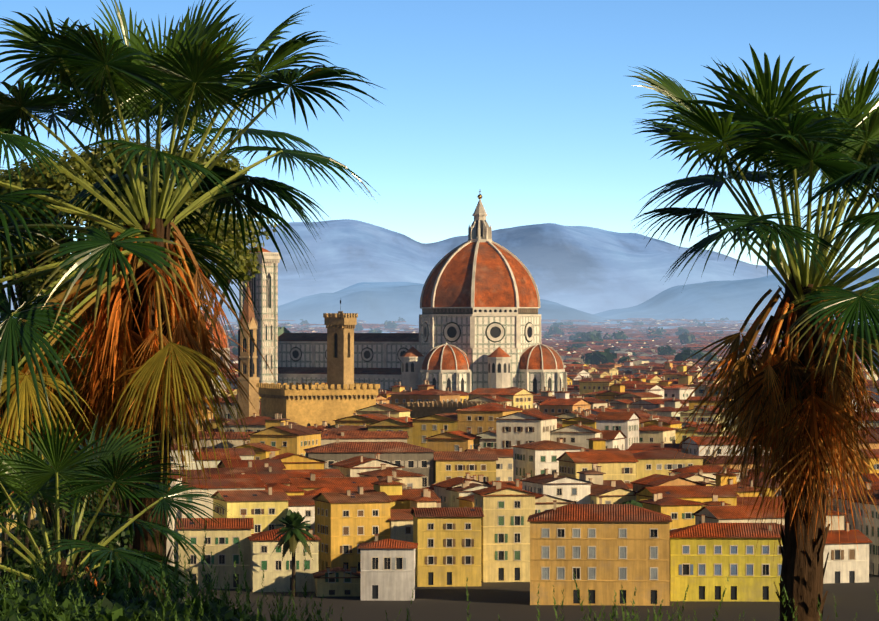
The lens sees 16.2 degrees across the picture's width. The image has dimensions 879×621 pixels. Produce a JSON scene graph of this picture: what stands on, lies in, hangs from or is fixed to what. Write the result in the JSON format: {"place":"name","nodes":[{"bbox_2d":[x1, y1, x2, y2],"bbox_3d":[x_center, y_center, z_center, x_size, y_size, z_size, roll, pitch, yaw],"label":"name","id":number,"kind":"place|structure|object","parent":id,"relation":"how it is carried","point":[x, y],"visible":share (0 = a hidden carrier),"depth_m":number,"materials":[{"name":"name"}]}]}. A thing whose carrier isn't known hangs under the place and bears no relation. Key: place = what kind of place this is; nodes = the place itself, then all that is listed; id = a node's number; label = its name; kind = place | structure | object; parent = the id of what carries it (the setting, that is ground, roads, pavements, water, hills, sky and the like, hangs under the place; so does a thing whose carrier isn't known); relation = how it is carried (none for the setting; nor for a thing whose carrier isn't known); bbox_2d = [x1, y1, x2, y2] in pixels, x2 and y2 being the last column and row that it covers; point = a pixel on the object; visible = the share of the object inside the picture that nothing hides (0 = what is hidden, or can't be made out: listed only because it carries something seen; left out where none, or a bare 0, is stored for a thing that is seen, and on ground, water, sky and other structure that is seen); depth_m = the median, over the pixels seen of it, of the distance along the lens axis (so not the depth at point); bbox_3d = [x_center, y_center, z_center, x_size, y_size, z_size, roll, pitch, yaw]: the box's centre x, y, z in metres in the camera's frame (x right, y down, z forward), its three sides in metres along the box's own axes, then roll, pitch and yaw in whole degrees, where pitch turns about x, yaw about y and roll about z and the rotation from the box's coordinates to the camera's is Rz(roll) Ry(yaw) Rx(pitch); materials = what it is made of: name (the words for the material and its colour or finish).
{"place":"outdoors","nodes":[
{"label":"outdoors","id":0,"kind":"place"},
{"bbox_2d":[0,440,133,589],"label":"stems","id":1,"kind":"object","parent":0,"point":[100,533],"depth_m":29.04,"materials":[{"name":"green plant"}]},
{"bbox_2d":[0,410,230,604],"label":"fan palm","id":2,"kind":"object","parent":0,"point":[16,477],"depth_m":20.39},
{"bbox_2d":[0,136,275,594],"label":"tree","id":3,"kind":"object","parent":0,"point":[71,188],"depth_m":34.80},
{"bbox_2d":[0,0,384,602],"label":"palm","id":4,"kind":"object","parent":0,"point":[134,75],"depth_m":25.17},
{"bbox_2d":[0,222,282,552],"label":"dead palm fronds","id":5,"kind":"object","parent":4,"relation":"attached to","point":[181,365],"visible":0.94,"depth_m":25.18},
{"bbox_2d":[217,350,237,373],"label":"san lorenzo stone","id":6,"kind":"object","parent":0,"point":[225,361],"depth_m":1739.22,"materials":[{"name":"beige stone"}]},
{"bbox_2d":[201,310,236,372],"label":"san lorenzo dome","id":7,"kind":"structure","parent":6,"relation":"on","point":[221,339],"depth_m":1738.95,"materials":[{"name":"orange tile"}]},
{"bbox_2d":[195,301,229,368],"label":"san lorenzo trim","id":8,"kind":"structure","parent":7,"relation":"attached to","point":[213,337],"depth_m":1743.12,"materials":[{"name":"beige stone"}]},
{"bbox_2d":[3,219,779,313],"bbox_3d":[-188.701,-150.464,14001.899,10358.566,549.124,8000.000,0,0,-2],"label":"mountain terrain","id":9,"kind":"structure","parent":0,"point":[590,270],"depth_m":12523.04,"materials":[{"name":"blue"}]},
{"bbox_2d":[278,316,562,394],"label":"cathedral walls","id":10,"kind":"structure","parent":0,"point":[478,360],"depth_m":1381.28,"materials":[{"name":"white stone"}]},
{"bbox_2d":[247,242,562,374],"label":"duomo terracotta roofs","id":11,"kind":"structure","parent":10,"relation":"on","point":[493,285],"depth_m":1383.46,"materials":[{"name":"tile"}]},
{"bbox_2d":[249,220,560,393],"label":"cathedral windows","id":12,"kind":"structure","parent":10,"relation":"in","point":[495,331],"depth_m":1379.41,"materials":[{"name":"black glass"}]},
{"bbox_2d":[0,338,878,620],"bbox_3d":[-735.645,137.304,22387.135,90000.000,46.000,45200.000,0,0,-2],"label":"ground","id":13,"kind":"structure","parent":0,"point":[505,601],"depth_m":551.45,"materials":[{"name":"brown soil"}]},
{"bbox_2d":[237,318,259,419],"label":"tower","id":14,"kind":"structure","parent":13,"relation":"on","point":[244,357],"depth_m":1075.05,"materials":[{"name":"beige stone"}]},
{"bbox_2d":[238,329,257,376],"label":"badia openings","id":15,"kind":"object","parent":14,"relation":"in","point":[251,351],"visible":0.23,"depth_m":1075.46,"materials":[{"name":"black"}]},
{"bbox_2d":[240,282,255,324],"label":"spire roof","id":16,"kind":"structure","parent":14,"relation":"on","point":[249,313],"depth_m":1076.51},
{"bbox_2d":[270,509,316,596],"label":"date palm","id":17,"kind":"object","parent":13,"relation":"on","point":[293,534],"depth_m":572.64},
{"bbox_2d":[257,311,506,426],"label":"fortified palace","id":18,"kind":"structure","parent":13,"relation":"on","point":[340,394],"depth_m":1026.07,"materials":[{"name":"beige stone"}]},
{"bbox_2d":[307,298,340,425],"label":"bargello openings","id":19,"kind":"object","parent":18,"relation":"in","point":[336,349],"visible":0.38,"depth_m":1041.40,"materials":[{"name":"black"}]},
{"bbox_2d":[239,261,537,394],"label":"marble walls","id":20,"kind":"structure","parent":13,"relation":"on","point":[271,311],"depth_m":1417.21,"materials":[{"name":"white stone"}]},
{"bbox_2d":[249,199,566,395],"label":"white duomo trim","id":21,"kind":"structure","parent":13,"relation":"on","point":[413,380],"depth_m":1385.02,"materials":[{"name":"white stone"}]},
{"bbox_2d":[61,432,782,605],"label":"city walls","id":22,"kind":"structure","parent":13,"relation":"on","point":[396,585],"depth_m":565.47,"materials":[{"name":"yellow paint"}]},
{"bbox_2d":[166,446,782,583],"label":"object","id":23,"kind":"structure","parent":22,"relation":"attached to","point":[564,558],"depth_m":565.35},
{"bbox_2d":[170,431,784,577],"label":"city roofs","id":24,"kind":"structure","parent":22,"relation":"on","point":[599,513],"depth_m":585.39,"materials":[{"name":"tile"}]},
{"bbox_2d":[177,447,781,581],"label":"windows","id":25,"kind":"structure","parent":22,"relation":"attached to","point":[545,554],"depth_m":563.83,"materials":[{"name":"black glass"}]},
{"bbox_2d":[190,434,783,603],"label":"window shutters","id":26,"kind":"object","parent":22,"relation":"attached to","point":[517,570],"visible":0.17,"depth_m":583.89,"materials":[{"name":"brown wood"}]},
{"bbox_2d":[0,432,878,583],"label":"city walls","id":27,"kind":"structure","parent":13,"relation":"on","point":[862,570],"depth_m":645.52,"materials":[{"name":"beige paint"}]},
{"bbox_2d":[0,448,878,561],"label":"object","id":28,"kind":"structure","parent":27,"relation":"attached to","point":[363,534],"depth_m":634.46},
{"bbox_2d":[0,449,878,559],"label":"city shutters","id":29,"kind":"object","parent":27,"relation":"attached to","point":[574,492],"visible":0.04,"depth_m":640.21,"materials":[{"name":"brown wood"}]},
{"bbox_2d":[8,444,878,582],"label":"city window glass","id":30,"kind":"object","parent":27,"relation":"attached to","point":[674,516],"visible":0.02,"depth_m":630.19,"materials":[{"name":"black glass"}]},
{"bbox_2d":[9,432,878,543],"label":"city roofs","id":31,"kind":"structure","parent":27,"relation":"on","point":[333,485],"depth_m":671.58,"materials":[{"name":"tile"}]},
{"bbox_2d":[173,359,878,459],"bbox_3d":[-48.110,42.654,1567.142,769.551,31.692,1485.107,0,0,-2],"label":"city walls","id":32,"kind":"structure","parent":13,"relation":"on","point":[417,432],"depth_m":924.26,"materials":[{"name":"yellow paint"}]},
{"bbox_2d":[174,371,878,459],"bbox_3d":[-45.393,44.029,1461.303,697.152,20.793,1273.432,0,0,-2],"label":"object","id":33,"kind":"structure","parent":32,"relation":"attached to","point":[506,426],"depth_m":915.51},
{"bbox_2d":[180,370,878,459],"bbox_3d":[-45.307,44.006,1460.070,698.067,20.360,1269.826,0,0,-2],"label":"city shutters","id":34,"kind":"object","parent":32,"relation":"attached to","point":[480,431],"depth_m":913.58,"materials":[{"name":"brown wood"}]},
{"bbox_2d":[185,361,878,456],"bbox_3d":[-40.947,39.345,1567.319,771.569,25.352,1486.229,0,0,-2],"label":"city roofs","id":35,"kind":"structure","parent":32,"relation":"on","point":[297,429],"depth_m":1060.10,"materials":[{"name":"tile"}]},
{"bbox_2d":[222,319,833,344],"bbox_3d":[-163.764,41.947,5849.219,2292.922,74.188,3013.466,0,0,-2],"label":"distant buildings","id":36,"kind":"structure","parent":13,"relation":"on","point":[546,331],"depth_m":5449.52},
{"bbox_2d":[218,318,853,339],"bbox_3d":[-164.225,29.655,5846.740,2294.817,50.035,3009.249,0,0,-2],"label":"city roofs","id":37,"kind":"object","parent":36,"relation":"on","point":[585,328],"visible":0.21,"depth_m":5237.90,"materials":[{"name":"ceramic"}]},
{"bbox_2d":[206,363,877,454],"bbox_3d":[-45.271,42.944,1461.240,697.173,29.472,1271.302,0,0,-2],"label":"building windows","id":38,"kind":"structure","parent":13,"relation":"on","point":[507,430],"depth_m":915.15,"materials":[{"name":"black glass"}]},
{"bbox_2d":[223,317,878,507],"bbox_3d":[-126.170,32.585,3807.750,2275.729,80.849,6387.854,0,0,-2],"label":"city trees","id":39,"kind":"object","parent":13,"relation":"on","point":[608,355],"materials":[{"name":"green plant"}]},
{"bbox_2d":[230,331,877,379],"bbox_3d":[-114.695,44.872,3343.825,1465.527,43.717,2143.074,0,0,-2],"label":"city walls","id":40,"kind":"structure","parent":13,"relation":"on","point":[636,363],"depth_m":3026.15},
{"bbox_2d":[226,330,859,362],"bbox_3d":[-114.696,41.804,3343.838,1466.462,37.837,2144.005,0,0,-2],"label":"city roofs","id":41,"kind":"structure","parent":40,"relation":"on","point":[711,338],"depth_m":3380.19,"materials":[{"name":"tile"}]},
{"bbox_2d":[0,0,878,269],"label":"sky","id":42,"kind":"structure","parent":0,"point":[531,106],"materials":[{"name":"blue"}]},
{"bbox_2d":[1,268,878,333],"bbox_3d":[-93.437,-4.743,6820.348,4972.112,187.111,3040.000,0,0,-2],"label":"hill terrain","id":43,"kind":"structure","parent":0,"point":[383,302],"depth_m":6397.18,"materials":[{"name":"blue"}]},
{"bbox_2d":[628,44,878,620],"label":"palm","id":44,"kind":"object","parent":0,"point":[789,134],"depth_m":22.27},
{"bbox_2d":[663,287,878,566],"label":"fronds","id":45,"kind":"object","parent":44,"relation":"attached to","point":[759,394],"visible":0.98,"depth_m":22.45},
{"bbox_3d":[0.519,2.640,9.139,4.084,3.052,6.000,0,0,-2],"label":"shrub","id":46,"kind":"object","parent":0,"visible":0},
{"bbox_2d":[0,508,878,620],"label":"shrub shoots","id":47,"kind":"object","parent":46,"relation":"attached to","point":[42,597],"visible":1,"depth_m":11.59,"materials":[{"name":"green plant"}]}
]}

